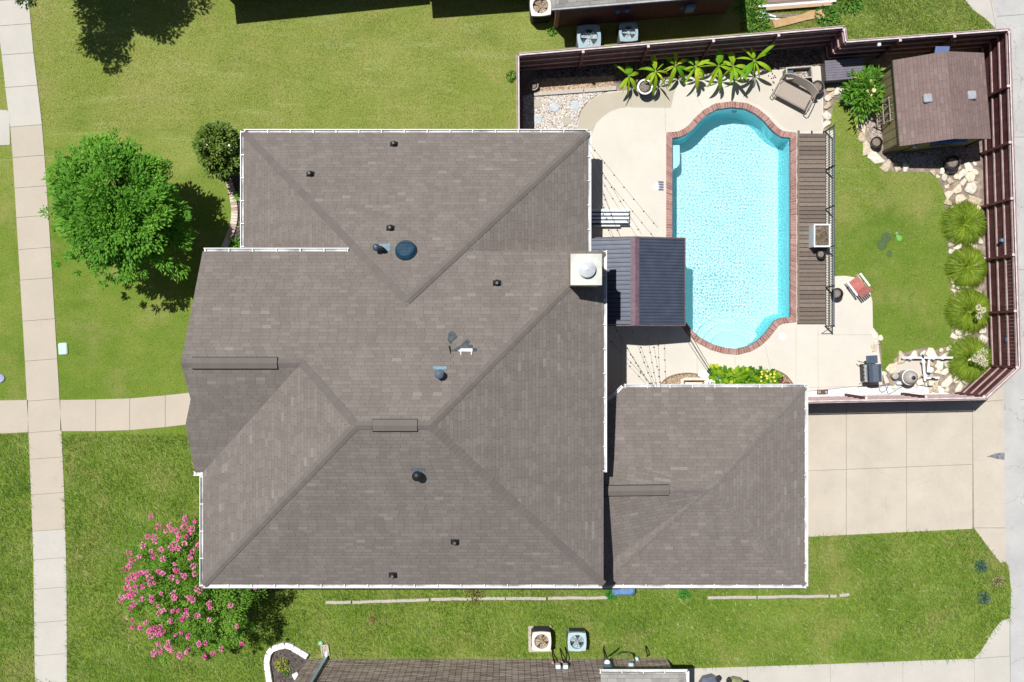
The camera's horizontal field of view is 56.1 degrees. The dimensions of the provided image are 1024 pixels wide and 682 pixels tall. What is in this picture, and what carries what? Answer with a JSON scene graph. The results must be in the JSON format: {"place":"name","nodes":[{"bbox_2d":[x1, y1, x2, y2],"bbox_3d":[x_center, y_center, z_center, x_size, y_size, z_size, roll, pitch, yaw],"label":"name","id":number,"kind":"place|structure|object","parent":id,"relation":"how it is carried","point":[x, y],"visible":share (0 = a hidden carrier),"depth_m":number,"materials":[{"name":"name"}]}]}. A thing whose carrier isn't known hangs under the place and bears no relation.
{"place":"outdoors","nodes":[
{"label":"outdoors","id":0,"kind":"place"},
{"bbox_2d":[0,110,9,144],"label":"curb ramp","id":1,"kind":"structure","parent":0,"point":[4,128],"depth_m":39.97,"materials":[{"name":"concrete"}]},
{"bbox_2d":[0,0,41,126],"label":"sidewalk","id":2,"kind":"structure","parent":0,"point":[19,69],"depth_m":39.97,"materials":[{"name":"concrete"}]},
{"bbox_2d":[15,0,36,9],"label":"oak tree","id":3,"kind":"object","parent":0,"point":[29,3],"visible":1,"depth_m":35.45,"materials":[{"name":"green plant"}]},
{"bbox_2d":[1,0,66,655],"bbox_3d":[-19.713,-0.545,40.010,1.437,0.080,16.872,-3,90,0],"label":"sidewalk","id":4,"kind":"structure","parent":0,"point":[42,383],"depth_m":39.97,"materials":[{"name":"beige concrete"}]},
{"bbox_2d":[32,529,66,681],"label":"sidewalk","id":5,"kind":"structure","parent":0,"point":[50,604],"depth_m":39.97,"materials":[{"name":"concrete"}]},
{"bbox_2d":[0,393,190,433],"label":"front path","id":6,"kind":"structure","parent":0,"point":[125,414],"depth_m":39.97,"materials":[{"name":"beige concrete"}]},
{"bbox_2d":[0,0,1010,681],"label":"lawn","id":7,"kind":"structure","parent":0,"point":[72,370],"depth_m":40.00,"materials":[{"name":"green plant"}]},
{"bbox_2d":[58,343,67,354],"bbox_3d":[-18.688,0.323,39.955,0.380,0.090,0.500,-3,90,0],"label":"utility box","id":8,"kind":"object","parent":7,"relation":"on","point":[62,348],"visible":1,"depth_m":39.91,"materials":[{"name":"plastic"}]},
{"bbox_2d":[38,127,196,290],"bbox_3d":[-15.012,-5.051,37.310,5.847,5.420,6.295,0,90,0],"label":"shade tree","id":9,"kind":"object","parent":7,"relation":"on","point":[144,226],"visible":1,"depth_m":35.67,"materials":[{"name":"green plant"}]},
{"bbox_2d":[118,513,267,666],"bbox_3d":[-12.582,9.447,37.836,5.147,4.369,6.237,-34,90,0],"label":"crape myrtle","id":10,"kind":"object","parent":7,"relation":"on","point":[169,571],"visible":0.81,"depth_m":36.71,"materials":[{"name":"pink plant"}]},
{"bbox_2d":[190,118,239,183],"bbox_3d":[-11.612,-7.517,38.260,2.379,3.519,2.218,-43,90,0],"label":"magnolia","id":11,"kind":"object","parent":7,"relation":"on","point":[210,137],"visible":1,"depth_m":37.47,"materials":[{"name":"green plant"}]},
{"bbox_2d":[221,179,237,247],"bbox_3d":[-11.756,-5.329,39.941,0.715,0.118,3.176,0,90,0],"label":"brick edging","id":12,"kind":"object","parent":7,"relation":"on","point":[234,211],"visible":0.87,"depth_m":39.89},
{"bbox_2d":[229,176,239,247],"bbox_3d":[-11.375,-5.323,39.980,1.333,0.001,3.125,0,90,0],"label":"mulch bed","id":13,"kind":"object","parent":7,"relation":"on","point":[235,181],"visible":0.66,"depth_m":39.98,"materials":[{"name":"soil"}]},
{"bbox_2d":[30,0,519,130],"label":"grass","id":14,"kind":"structure","parent":7,"relation":"on","point":[257,12],"depth_m":39.99,"materials":[{"name":"plant"}]},
{"bbox_2d":[264,642,308,681],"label":"stone edging","id":15,"kind":"object","parent":7,"relation":"on","point":[296,649],"visible":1,"depth_m":39.79,"materials":[{"name":"stone"}]},
{"bbox_2d":[270,649,308,681],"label":"mulch bed","id":16,"kind":"object","parent":7,"relation":"on","point":[297,662],"visible":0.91,"depth_m":39.96,"materials":[{"name":"gravel"}]},
{"bbox_2d":[273,657,290,672],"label":"bed plant","id":17,"kind":"object","parent":16,"relation":"on","point":[282,668],"visible":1,"depth_m":39.87,"materials":[{"name":"plant"}]},
{"bbox_2d":[352,598,428,603],"bbox_3d":[-5.046,10.822,39.950,3.191,0.164,0.163,-2,90,0],"label":"landscape timber","id":18,"kind":"object","parent":7,"relation":"on","point":[389,601],"visible":1,"depth_m":39.89,"materials":[{"name":"wood"}]},
{"bbox_2d":[431,597,504,600],"bbox_3d":[-1.831,10.727,39.951,3.085,0.165,0.168,-1,90,0],"label":"landscape timber","id":19,"kind":"object","parent":7,"relation":"on","point":[457,598],"visible":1,"depth_m":39.89,"materials":[{"name":"wood"}]},
{"bbox_2d":[464,588,485,604],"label":"weed","id":20,"kind":"object","parent":7,"relation":"on","point":[474,592],"visible":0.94,"depth_m":39.88,"materials":[{"name":"plant"}]},
{"bbox_2d":[294,645,688,681],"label":"brick house","id":21,"kind":"structure","parent":7,"relation":"on","point":[604,669],"depth_m":38.43,"materials":[{"name":"brown brick"}]},
{"bbox_2d":[181,129,807,587],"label":"house","id":22,"kind":"structure","parent":7,"relation":"on","point":[393,361],"depth_m":34.68,"materials":[{"name":"grey"}]},
{"bbox_2d":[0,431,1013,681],"bbox_3d":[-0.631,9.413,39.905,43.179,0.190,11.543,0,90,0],"label":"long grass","id":23,"kind":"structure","parent":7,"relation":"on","point":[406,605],"depth_m":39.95,"materials":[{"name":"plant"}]},
{"bbox_2d":[516,54,521,128],"bbox_3d":[0.281,-9.551,38.775,0.218,2.450,3.432,0,90,0],"label":"wooden fence","id":24,"kind":"object","parent":7,"relation":"on","point":[518,69],"visible":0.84,"depth_m":37.55,"materials":[{"name":"brown wood"}]},
{"bbox_2d":[506,597,545,600],"bbox_3d":[0.582,10.716,39.950,1.672,0.164,0.161,0,90,0],"label":"landscape timber","id":25,"kind":"object","parent":7,"relation":"on","point":[528,598],"visible":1,"depth_m":39.89,"materials":[{"name":"wood"}]},
{"bbox_2d":[528,626,551,651],"bbox_3d":[1.167,12.406,39.975,1.000,0.050,1.083,0,90,0],"label":"ac pad","id":26,"kind":"object","parent":7,"relation":"on","point":[529,637],"visible":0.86,"depth_m":39.95,"materials":[{"name":"beige concrete"}]},
{"bbox_2d":[531,626,550,650],"bbox_3d":[1.203,12.245,39.502,0.816,0.836,0.816,0,90,0],"label":"air conditioner","id":27,"kind":"object","parent":26,"relation":"on","point":[540,638],"visible":1,"depth_m":39.17,"materials":[{"name":"white metal"}]},
{"bbox_2d":[529,0,551,23],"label":"air conditioner","id":28,"kind":"object","parent":7,"relation":"on","point":[540,11],"visible":0.99,"depth_m":39.15,"materials":[{"name":"beige metal"}]},
{"bbox_2d":[566,627,586,650],"bbox_3d":[2.658,12.296,39.552,0.796,0.736,0.796,0,90,0],"label":"air conditioner","id":29,"kind":"object","parent":7,"relation":"on","point":[576,638],"visible":1,"depth_m":39.30,"materials":[{"name":"grey metal"}]},
{"bbox_2d":[548,596,606,599],"bbox_3d":[2.736,10.694,39.949,2.482,0.165,0.170,0,90,0],"label":"landscape timber","id":30,"kind":"object","parent":7,"relation":"on","point":[577,597],"visible":1,"depth_m":39.89,"materials":[{"name":"wood"}]},
{"bbox_2d":[575,25,600,48],"bbox_3d":[3.140,-12.408,39.502,0.996,0.836,0.996,-3,90,0],"label":"air conditioner","id":31,"kind":"object","parent":7,"relation":"on","point":[587,35],"visible":0.77,"depth_m":39.12,"materials":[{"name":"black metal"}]},
{"bbox_2d":[611,588,634,595],"bbox_3d":[4.604,10.281,39.750,0.950,0.500,0.450,0,90,0],"label":"storage tub","id":32,"kind":"object","parent":7,"relation":"on","point":[623,591],"visible":0.59,"depth_m":39.50,"materials":[{"name":"plastic"}]},
{"bbox_2d":[617,23,637,45],"bbox_3d":[4.751,-12.591,39.502,0.796,0.836,0.796,-3,90,0],"label":"air conditioner","id":33,"kind":"object","parent":7,"relation":"on","point":[627,33],"visible":0.92,"depth_m":39.13,"materials":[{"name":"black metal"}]},
{"bbox_2d":[551,0,732,27],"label":"brick house","id":34,"kind":"structure","parent":7,"relation":"on","point":[575,12],"depth_m":38.67,"materials":[{"name":"brown brick"}]},
{"bbox_2d":[518,25,843,71],"bbox_3d":[6.645,-11.706,38.775,12.863,2.450,0.217,-5,90,0],"label":"wooden fence","id":35,"kind":"object","parent":7,"relation":"on","point":[641,52],"visible":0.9,"depth_m":38.37,"materials":[{"name":"brown wood"}]},
{"bbox_2d":[707,595,755,599],"bbox_3d":[9.144,10.672,39.950,2.021,0.167,0.156,-1,90,0],"label":"landscape timber","id":36,"kind":"object","parent":7,"relation":"on","point":[732,597],"visible":1,"depth_m":39.89,"materials":[{"name":"wood"}]},
{"bbox_2d":[733,0,765,21],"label":"weed","id":37,"kind":"object","parent":7,"relation":"on","point":[748,8],"visible":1,"depth_m":39.87,"materials":[{"name":"green plant"}]},
{"bbox_2d":[741,6,770,32],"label":"weed","id":38,"kind":"object","parent":7,"relation":"on","point":[752,27],"visible":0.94,"depth_m":39.85,"materials":[{"name":"green plant"}]},
{"bbox_2d":[757,594,828,598],"bbox_3d":[11.684,10.637,39.949,2.936,0.163,0.165,-1,90,0],"label":"landscape timber","id":39,"kind":"object","parent":7,"relation":"on","point":[792,596],"visible":1,"depth_m":39.89,"materials":[{"name":"wood"}]},
{"bbox_2d":[815,0,841,26],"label":"weed","id":40,"kind":"object","parent":7,"relation":"on","point":[832,10],"visible":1,"depth_m":39.86,"materials":[{"name":"green plant"}]},
{"bbox_2d":[838,0,863,15],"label":"weed","id":41,"kind":"object","parent":7,"relation":"on","point":[856,4],"visible":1,"depth_m":39.87,"materials":[{"name":"green plant"}]},
{"bbox_2d":[808,393,986,402],"bbox_3d":[15.023,2.265,38.775,7.086,2.450,0.218,-1,90,0],"label":"wooden fence","id":42,"kind":"object","parent":7,"relation":"on","point":[882,398],"visible":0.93,"depth_m":37.72,"materials":[{"name":"brown wood"}]},
{"bbox_2d":[522,91,606,128],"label":"white gravel","id":43,"kind":"structure","parent":0,"point":[563,103],"depth_m":39.94,"materials":[{"name":"gravel"}]},
{"bbox_2d":[534,88,582,95],"bbox_3d":[1.934,-10.334,39.920,2.043,0.140,0.160,-4,90,0],"label":"sleeper","id":44,"kind":"object","parent":43,"relation":"on","point":[555,92],"visible":1,"depth_m":39.85,"materials":[{"name":"wood"}]},
{"bbox_2d":[534,75,613,91],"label":"tan gravel","id":45,"kind":"structure","parent":0,"point":[564,83],"depth_m":39.95,"materials":[{"name":"gravel"}]},
{"bbox_2d":[576,66,881,398],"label":"pool deck","id":46,"kind":"structure","parent":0,"point":[628,144],"depth_m":39.95,"materials":[{"name":"concrete"}]},
{"bbox_2d":[591,209,628,226],"bbox_3d":[4.024,-5.098,39.780,1.659,0.360,0.729,0,90,0],"label":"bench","id":47,"kind":"object","parent":46,"relation":"on","point":[619,216],"visible":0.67,"depth_m":39.60,"materials":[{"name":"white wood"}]},
{"bbox_2d":[577,79,678,135],"bbox_3d":[4.658,-9.695,39.946,4.974,0.001,2.065,-33,90,0],"label":"pool deck band","id":48,"kind":"object","parent":46,"relation":"on","point":[595,110],"visible":0.78,"depth_m":39.95,"materials":[{"name":"beige concrete"}]},
{"bbox_2d":[637,79,652,95],"bbox_3d":[5.449,-10.416,39.633,0.630,0.634,0.630,0,90,0],"label":"plant pot","id":49,"kind":"object","parent":48,"relation":"on","point":[644,88],"visible":0.99,"depth_m":39.37,"materials":[{"name":"ceramic"}]},
{"bbox_2d":[591,236,685,325],"bbox_3d":[4.927,-2.313,38.495,3.739,2.980,3.459,0,90,0],"label":"patio cover","id":50,"kind":"object","parent":46,"relation":"on","point":[646,281],"visible":0.86,"depth_m":37.25,"materials":[{"name":"metal"}]},
{"bbox_2d":[662,370,791,383],"bbox_3d":[9.021,1.729,39.965,5.625,0.001,1.021,0,90,0],"label":"gravel bed","id":51,"kind":"object","parent":46,"relation":"in","point":[692,375],"visible":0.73,"depth_m":39.97,"materials":[{"name":"gravel"}]},
{"bbox_2d":[679,377,707,383],"bbox_3d":[7.542,1.793,39.830,1.140,0.340,0.560,0,90,0],"label":"fountain basin","id":52,"kind":"object","parent":51,"relation":"on","point":[704,379],"visible":0.62,"depth_m":39.68,"materials":[{"name":"beige stone"}]},
{"bbox_2d":[707,363,782,383],"bbox_3d":[9.622,1.692,39.623,3.121,0.489,1.578,0,90,0],"label":"sweet potato vine","id":53,"kind":"object","parent":51,"relation":"on","point":[731,375],"visible":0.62,"depth_m":39.60,"materials":[{"name":"green plant"}]},
{"bbox_2d":[666,101,796,354],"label":"swimming pool","id":54,"kind":"structure","parent":46,"relation":"in","point":[731,192],"depth_m":40.07,"materials":[{"name":"liquid"}]},
{"bbox_2d":[621,81,872,386],"bbox_3d":[9.931,-4.421,39.944,10.762,0.004,12.899,0,90,0],"label":"pool deck joint","id":55,"kind":"object","parent":46,"relation":"on","point":[621,324],"visible":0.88,"depth_m":39.94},
{"bbox_2d":[736,67,821,129],"bbox_3d":[11.083,-10.094,39.946,3.667,0.001,2.667,0,90,0],"label":"pool deck band","id":56,"kind":"object","parent":46,"relation":"on","point":[756,89],"visible":0.79,"depth_m":39.95,"materials":[{"name":"concrete"}]},
{"bbox_2d":[770,73,818,114],"bbox_3d":[11.658,-10.237,39.532,1.678,0.724,1.110,28,90,0],"label":"daybed","id":57,"kind":"object","parent":56,"relation":"on","point":[793,95],"visible":1,"depth_m":39.54,"materials":[{"name":"fabric"}]},
{"bbox_2d":[782,66,812,81],"bbox_3d":[11.788,-11.017,39.666,1.090,0.567,0.490,-4,90,0],"label":"trough planter","id":58,"kind":"object","parent":56,"relation":"on","point":[805,72],"visible":0.79,"depth_m":39.55,"materials":[{"name":"white concrete"}]},
{"bbox_2d":[797,130,825,323],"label":"wooden deck","id":59,"kind":"structure","parent":46,"relation":"on","point":[811,272],"depth_m":39.85,"materials":[{"name":"wood"}]},
{"bbox_2d":[809,224,831,247],"bbox_3d":[12.654,-4.311,39.391,0.885,0.883,1.113,0,90,0],"label":"planter box","id":60,"kind":"object","parent":59,"relation":"on","point":[819,235],"visible":1,"depth_m":39.18,"materials":[{"name":"wood"}]},
{"bbox_2d":[823,124,834,332],"bbox_3d":[12.961,-4.532,39.400,0.188,1.200,8.458,0,90,0],"label":"metal fence","id":61,"kind":"object","parent":46,"relation":"on","point":[833,222],"visible":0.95,"depth_m":39.01,"materials":[{"name":"metal"}]},
{"bbox_2d":[844,273,872,297],"bbox_3d":[14.277,-2.259,39.526,0.720,0.861,0.819,-37,90,0],"label":"patio chair","id":62,"kind":"object","parent":46,"relation":"on","point":[855,286],"visible":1,"depth_m":39.56,"materials":[{"name":"fabric"}]},
{"bbox_2d":[858,355,881,382],"bbox_3d":[14.592,1.183,39.385,0.788,1.130,1.178,-3,90,0],"label":"barbecue grill","id":63,"kind":"object","parent":46,"relation":"on","point":[870,372],"visible":1,"depth_m":39.05,"materials":[{"name":"black metal"}]},
{"bbox_2d":[520,46,987,393],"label":"garden soil","id":64,"kind":"structure","parent":0,"point":[527,77],"depth_m":39.99,"materials":[{"name":"soil"}]},
{"bbox_2d":[584,86,615,92],"bbox_3d":[3.659,-10.458,39.920,1.335,0.140,0.160,-4,90,0],"label":"sleeper","id":65,"kind":"object","parent":64,"relation":"on","point":[600,89],"visible":1,"depth_m":39.85,"materials":[{"name":"wood"}]},
{"bbox_2d":[614,64,637,95],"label":"banana plant","id":66,"kind":"object","parent":64,"relation":"on","point":[628,70],"visible":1,"depth_m":39.08,"materials":[{"name":"green plant"}]},
{"bbox_2d":[637,55,668,94],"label":"banana plant","id":67,"kind":"object","parent":64,"relation":"on","point":[652,76],"visible":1,"depth_m":38.83,"materials":[{"name":"green plant"}]},
{"bbox_2d":[663,51,690,86],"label":"banana plant","id":68,"kind":"object","parent":64,"relation":"on","point":[673,71],"visible":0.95,"depth_m":39.02,"materials":[{"name":"green plant"}]},
{"bbox_2d":[537,49,821,82],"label":"bark mulch","id":69,"kind":"object","parent":64,"relation":"on","point":[774,63],"visible":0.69,"depth_m":39.95,"materials":[{"name":"wood"}]},
{"bbox_2d":[700,49,731,92],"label":"banana plant","id":70,"kind":"object","parent":69,"relation":"on","point":[719,56],"visible":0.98,"depth_m":38.72,"materials":[{"name":"green plant"}]},
{"bbox_2d":[733,43,775,81],"bbox_3d":[9.837,-11.227,39.151,1.588,1.702,1.483,0,90,0],"label":"banana plant","id":71,"kind":"object","parent":69,"relation":"on","point":[747,70],"visible":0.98,"depth_m":38.70,"materials":[{"name":"green plant"}]},
{"bbox_2d":[682,57,708,90],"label":"banana plant","id":72,"kind":"object","parent":64,"relation":"on","point":[698,71],"visible":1,"depth_m":38.89,"materials":[{"name":"green plant"}]},
{"bbox_2d":[722,51,746,82],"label":"banana plant","id":73,"kind":"object","parent":64,"relation":"on","point":[735,72],"visible":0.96,"depth_m":38.82,"materials":[{"name":"green plant"}]},
{"bbox_2d":[825,27,847,58],"bbox_3d":[13.045,-12.004,38.765,0.119,2.430,0.584,-8,90,0],"label":"wooden fence","id":74,"kind":"object","parent":64,"relation":"on","point":[839,41],"visible":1,"depth_m":38.55,"materials":[{"name":"brown wood"}]},
{"bbox_2d":[820,58,863,83],"bbox_3d":[13.608,-11.118,39.630,1.560,0.680,0.820,-4,90,0],"label":"storage box","id":75,"kind":"object","parent":64,"relation":"on","point":[834,71],"visible":0.96,"depth_m":39.29,"materials":[{"name":"plastic"}]},
{"bbox_2d":[838,62,885,127],"bbox_3d":[14.415,-10.105,39.298,2.021,1.444,2.818,0,90,0],"label":"leafy shrub","id":76,"kind":"object","parent":64,"relation":"on","point":[865,92],"visible":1,"depth_m":39.07,"materials":[{"name":"green plant"}]},
{"bbox_2d":[863,111,882,149],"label":"shed chips","id":77,"kind":"object","parent":64,"relation":"on","point":[869,123],"visible":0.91,"depth_m":39.95,"materials":[{"name":"gravel"}]},
{"bbox_2d":[867,150,885,163],"bbox_3d":[15.087,-7.637,39.931,0.853,0.099,0.449,44,90,0],"label":"border stone","id":78,"kind":"object","parent":64,"relation":"on","point":[874,156],"visible":1,"depth_m":39.89,"materials":[{"name":"stone"}]},
{"bbox_2d":[870,136,882,147],"bbox_3d":[15.041,-8.190,39.770,0.490,0.420,0.490,0,90,0],"label":"plant pot","id":79,"kind":"object","parent":64,"relation":"on","point":[876,142],"visible":1,"depth_m":39.60,"materials":[{"name":"black metal"}]},
{"bbox_2d":[808,386,948,396],"bbox_3d":[15.242,2.107,39.970,6.004,0.001,0.473,-2,90,0],"label":"ground strip","id":80,"kind":"object","parent":64,"relation":"on","point":[815,394],"visible":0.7,"depth_m":39.97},
{"bbox_2d":[825,386,928,395],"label":"white chips","id":81,"kind":"object","parent":80,"relation":"on","point":[861,391],"visible":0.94,"depth_m":39.94,"materials":[{"name":"gravel"}]},
{"bbox_2d":[872,97,892,127],"bbox_3d":[15.154,-9.364,39.355,0.418,1.269,1.000,-5,90,0],"label":"slatted frame","id":82,"kind":"object","parent":64,"relation":"on","point":[885,115],"visible":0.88,"depth_m":39.19,"materials":[{"name":"wood"}]},
{"bbox_2d":[893,360,922,379],"bbox_3d":[16.500,1.250,39.975,1.250,0.040,0.938,0,90,0],"label":"equipment pad","id":83,"kind":"object","parent":64,"relation":"on","point":[916,366],"visible":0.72,"depth_m":39.95,"materials":[{"name":"concrete"}]},
{"bbox_2d":[898,369,917,384],"bbox_3d":[16.292,1.490,39.420,0.650,1.060,0.650,0,90,0],"label":"sand filter","id":84,"kind":"object","parent":83,"relation":"on","point":[908,377],"visible":1,"depth_m":39.13,"materials":[{"name":"white paint"}]},
{"bbox_2d":[826,28,1009,59],"bbox_3d":[16.300,-11.911,38.775,6.452,2.450,0.217,-4,90,0],"label":"wooden fence","id":85,"kind":"object","parent":64,"relation":"on","point":[904,44],"visible":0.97,"depth_m":38.37,"materials":[{"name":"brown wood"}]},
{"bbox_2d":[902,354,952,385],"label":"pool pipes","id":86,"kind":"object","parent":64,"relation":"on","point":[925,374],"visible":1,"depth_m":39.60,"materials":[{"name":"white paint"}]},
{"bbox_2d":[884,144,974,166],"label":"shed chips","id":87,"kind":"object","parent":64,"relation":"on","point":[963,150],"visible":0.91,"depth_m":39.95,"materials":[{"name":"gravel"}]},
{"bbox_2d":[943,155,960,169],"bbox_3d":[18.134,-7.342,39.705,0.612,0.550,0.612,0,90,0],"label":"plant pot","id":88,"kind":"object","parent":87,"relation":"on","point":[951,162],"visible":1,"depth_m":39.47,"materials":[{"name":"black plastic"}]},
{"bbox_2d":[878,51,990,153],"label":"garden shed","id":89,"kind":"structure","parent":64,"relation":"on","point":[939,100],"depth_m":37.79,"materials":[{"name":"brown"}]},
{"bbox_2d":[938,200,986,248],"bbox_3d":[18.821,-4.887,40.003,2.492,0.916,2.511,0,90,0],"label":"grass clump","id":90,"kind":"object","parent":64,"relation":"on","point":[967,223],"visible":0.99,"depth_m":39.66,"materials":[{"name":"plant"}]},
{"bbox_2d":[943,246,987,288],"bbox_3d":[18.885,-3.050,40.000,2.358,0.846,2.278,0,90,0],"label":"grass clump","id":91,"kind":"object","parent":64,"relation":"on","point":[971,260],"visible":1,"depth_m":39.69,"materials":[{"name":"plant"}]},
{"bbox_2d":[942,287,989,335],"bbox_3d":[18.973,-1.244,39.583,2.577,1.755,2.602,0,90,0],"label":"grass clump","id":92,"kind":"object","parent":64,"relation":"on","point":[975,305],"visible":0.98,"depth_m":39.65,"materials":[{"name":"plant"}]},
{"bbox_2d":[943,333,991,384],"bbox_3d":[19.012,0.811,39.600,2.611,1.777,2.631,0,90,0],"label":"grass clump","id":93,"kind":"object","parent":64,"relation":"on","point":[975,351],"visible":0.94,"depth_m":39.63,"materials":[{"name":"plant"}]},
{"bbox_2d":[964,182,976,194],"bbox_3d":[19.111,-6.367,39.932,0.478,0.095,0.510,30,90,0],"label":"border stone","id":94,"kind":"object","parent":64,"relation":"on","point":[970,187],"visible":1,"depth_m":39.89,"materials":[{"name":"stone"}]},
{"bbox_2d":[955,367,1020,398],"bbox_3d":[19.167,1.622,38.775,1.859,2.450,0.216,-43,90,0],"label":"wooden fence","id":95,"kind":"object","parent":64,"relation":"on","point":[990,382],"visible":0.98,"depth_m":38.54,"materials":[{"name":"brown wood"}]},
{"bbox_2d":[979,29,1021,368],"bbox_3d":[19.626,-5.554,38.775,0.217,2.450,13.278,-2,90,0],"label":"wooden fence","id":96,"kind":"object","parent":64,"relation":"on","point":[999,206],"visible":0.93,"depth_m":38.54,"materials":[{"name":"brown wood"}]},
{"bbox_2d":[681,619,1009,681],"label":"neighbour driveway","id":97,"kind":"structure","parent":0,"point":[994,668],"depth_m":39.96,"materials":[{"name":"concrete"}]},
{"bbox_2d":[698,674,748,681],"bbox_3d":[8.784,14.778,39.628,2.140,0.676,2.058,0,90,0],"label":"parked vehicle","id":98,"kind":"object","parent":97,"relation":"on","point":[709,678],"visible":1,"depth_m":39.42,"materials":[{"name":"paint"}]},
{"bbox_2d":[739,0,994,40],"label":"grass","id":99,"kind":"structure","parent":0,"point":[922,8],"depth_m":39.97,"materials":[{"name":"plant"}]},
{"bbox_2d":[768,0,821,3],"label":"board","id":100,"kind":"object","parent":99,"relation":"on","point":[793,1],"visible":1,"depth_m":39.88,"materials":[{"name":"grey wood"}]},
{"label":"board","id":101,"kind":"object","parent":100,"relation":"on","visible":0},
{"bbox_2d":[758,0,835,7],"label":"board","id":102,"kind":"object","parent":101,"relation":"on","point":[795,3],"visible":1,"depth_m":39.81,"materials":[{"name":"wood"}]},
{"bbox_2d":[766,2,831,10],"bbox_3d":[11.899,-13.878,39.800,2.744,0.050,0.140,-4,90,0],"label":"board","id":103,"kind":"object","parent":102,"relation":"on","point":[798,6],"visible":1,"depth_m":39.77,"materials":[{"name":"beige wood"}]},
{"bbox_2d":[773,9,824,27],"bbox_3d":[11.913,-13.437,39.920,2.164,0.020,0.374,-13,90,0],"label":"plywood sheet","id":104,"kind":"object","parent":99,"relation":"on","point":[809,15],"visible":1,"depth_m":39.91,"materials":[{"name":"wood"}]},
{"bbox_2d":[828,100,951,372],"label":"lawn","id":105,"kind":"structure","parent":0,"point":[887,218],"depth_m":39.97,"materials":[{"name":"green plant"}]},
{"bbox_2d":[877,232,902,256],"bbox_3d":[15.693,-4.138,39.939,0.830,0.041,1.064,33,90,0],"label":"garden spinner","id":106,"kind":"object","parent":105,"relation":"on","point":[882,243],"visible":1,"depth_m":39.95,"materials":[{"name":"plastic"}]},
{"bbox_2d":[808,386,1005,561],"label":"driveway","id":107,"kind":"structure","parent":0,"point":[855,438],"depth_m":39.96,"materials":[{"name":"concrete"}]},
{"bbox_2d":[965,0,995,26],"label":"alley apron","id":108,"kind":"object","parent":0,"point":[983,8],"visible":1,"depth_m":39.97,"materials":[{"name":"concrete"}]},
{"bbox_2d":[990,0,1023,681],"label":"alley","id":109,"kind":"structure","parent":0,"point":[1013,387],"depth_m":39.98,"materials":[{"name":"concrete"}]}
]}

